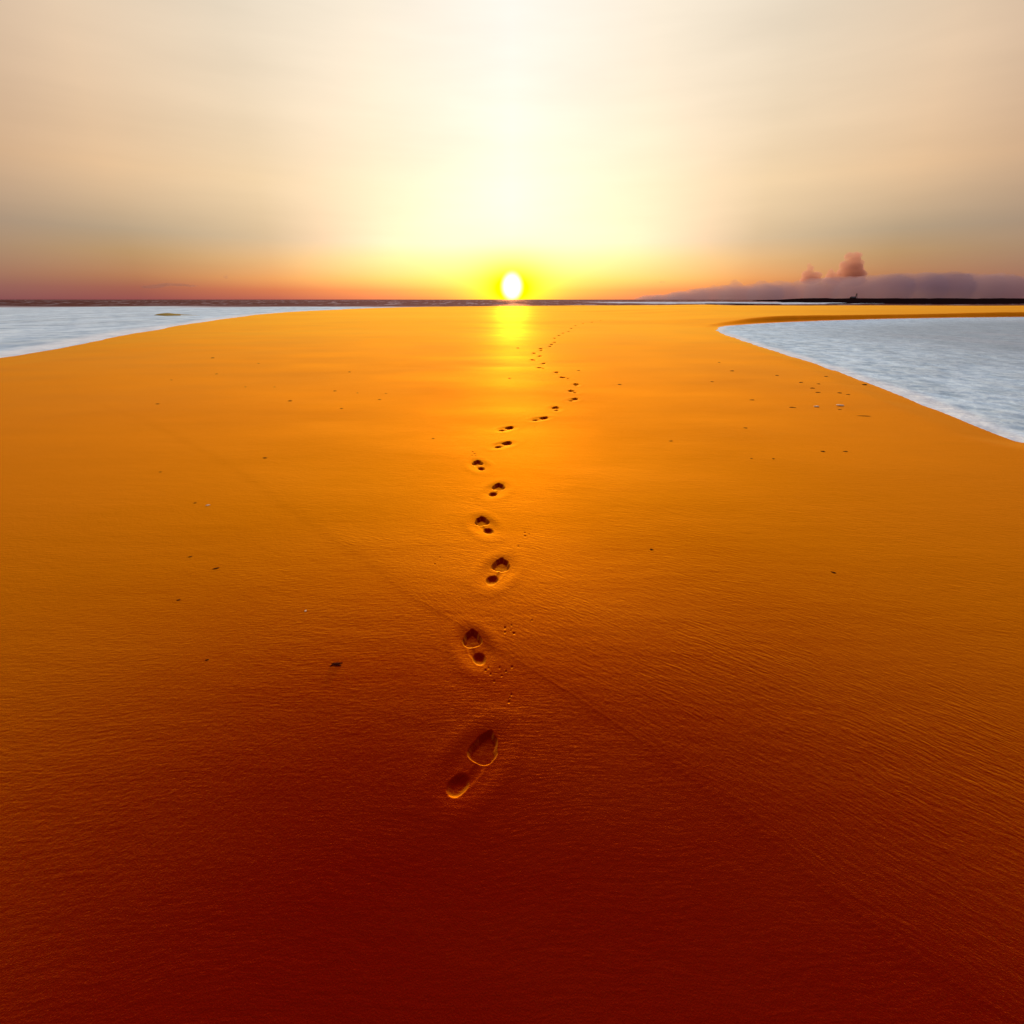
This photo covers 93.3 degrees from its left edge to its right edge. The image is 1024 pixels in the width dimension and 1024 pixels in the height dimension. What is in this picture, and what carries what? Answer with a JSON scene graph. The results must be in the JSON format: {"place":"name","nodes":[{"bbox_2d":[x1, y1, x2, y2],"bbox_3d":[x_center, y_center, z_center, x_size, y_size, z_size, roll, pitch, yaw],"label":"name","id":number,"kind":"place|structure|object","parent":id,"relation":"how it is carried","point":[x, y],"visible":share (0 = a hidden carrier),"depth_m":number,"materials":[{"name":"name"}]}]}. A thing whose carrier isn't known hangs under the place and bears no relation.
{"place":"outdoors","nodes":[
{"label":"outdoors","id":0,"kind":"place"},
{"bbox_2d":[156,313,183,315],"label":"sand bar","id":1,"kind":"object","parent":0,"point":[166,314],"visible":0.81,"depth_m":51.85,"materials":[{"name":"beige sand"}]},
{"bbox_2d":[0,305,1023,1023],"bbox_3d":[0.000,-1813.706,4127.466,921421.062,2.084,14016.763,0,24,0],"label":"sand","id":2,"kind":"structure","parent":0,"point":[752,721],"depth_m":2.10,"materials":[{"name":"orange sand"}]},
{"bbox_2d":[445,731,497,797],"bbox_3d":[-0.135,0.905,1.725,0.108,0.030,0.302,14,27,28],"label":"footprint","id":3,"kind":"object","parent":2,"relation":"on","point":[482,750],"visible":0.99,"depth_m":1.75},
{"bbox_2d":[463,631,485,664],"bbox_3d":[-0.175,0.654,2.298,0.095,0.030,0.263,-8,25,-17],"label":"footprint","id":4,"kind":"object","parent":2,"relation":"on","point":[471,640],"visible":0.95,"depth_m":2.34},
{"bbox_2d":[472,460,484,470],"bbox_3d":[-0.333,-0.449,4.792,0.116,0.032,0.318,-6,24,-13],"label":"footprint","id":5,"kind":"object","parent":2,"relation":"on","point":[476,464],"visible":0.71,"depth_m":4.86},
{"bbox_2d":[475,517,492,533],"bbox_3d":[-0.200,0.110,3.530,0.109,0.031,0.305,-10,26,-22],"label":"footprint","id":6,"kind":"object","parent":2,"relation":"on","point":[480,523],"visible":0.81,"depth_m":3.59},
{"bbox_2d":[489,484,504,496],"bbox_3d":[-0.127,-0.176,4.178,0.116,0.031,0.318,3,24,7],"label":"footprint","id":7,"kind":"object","parent":2,"relation":"on","point":[499,488],"visible":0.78,"depth_m":4.25},
{"bbox_2d":[485,559,509,584],"bbox_3d":[-0.081,0.374,2.935,0.118,0.031,0.318,4,24,9],"label":"footprint","id":8,"kind":"object","parent":2,"relation":"on","point":[502,566],"visible":0.95,"depth_m":2.99},
{"bbox_2d":[496,442,510,447],"bbox_3d":[-0.098,-0.743,5.461,0.114,0.033,0.321,18,29,35],"label":"footprint","id":9,"kind":"object","parent":2,"relation":"on","point":[504,444],"visible":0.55,"depth_m":5.55},
{"bbox_2d":[0,300,1023,357],"bbox_3d":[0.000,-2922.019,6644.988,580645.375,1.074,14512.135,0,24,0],"label":"sea","id":10,"kind":"structure","parent":0,"point":[29,326],"depth_m":74.84,"materials":[{"name":"liquid"}]},
{"bbox_2d":[0,0,1023,299],"label":"sky","id":11,"kind":"structure","parent":0,"point":[150,149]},
{"bbox_2d":[701,303,753,304],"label":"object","id":12,"kind":"structure","parent":0,"point":[730,303],"depth_m":166.23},
{"bbox_2d":[716,317,1023,442],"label":"lagoon","id":13,"kind":"structure","parent":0,"point":[969,370],"depth_m":14.70,"materials":[{"name":"liquid"}]},
{"bbox_2d":[750,298,1023,303],"bbox_3d":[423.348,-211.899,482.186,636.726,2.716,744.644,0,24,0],"label":"headland","id":14,"kind":"structure","parent":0,"point":[920,300],"depth_m":219.01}
]}

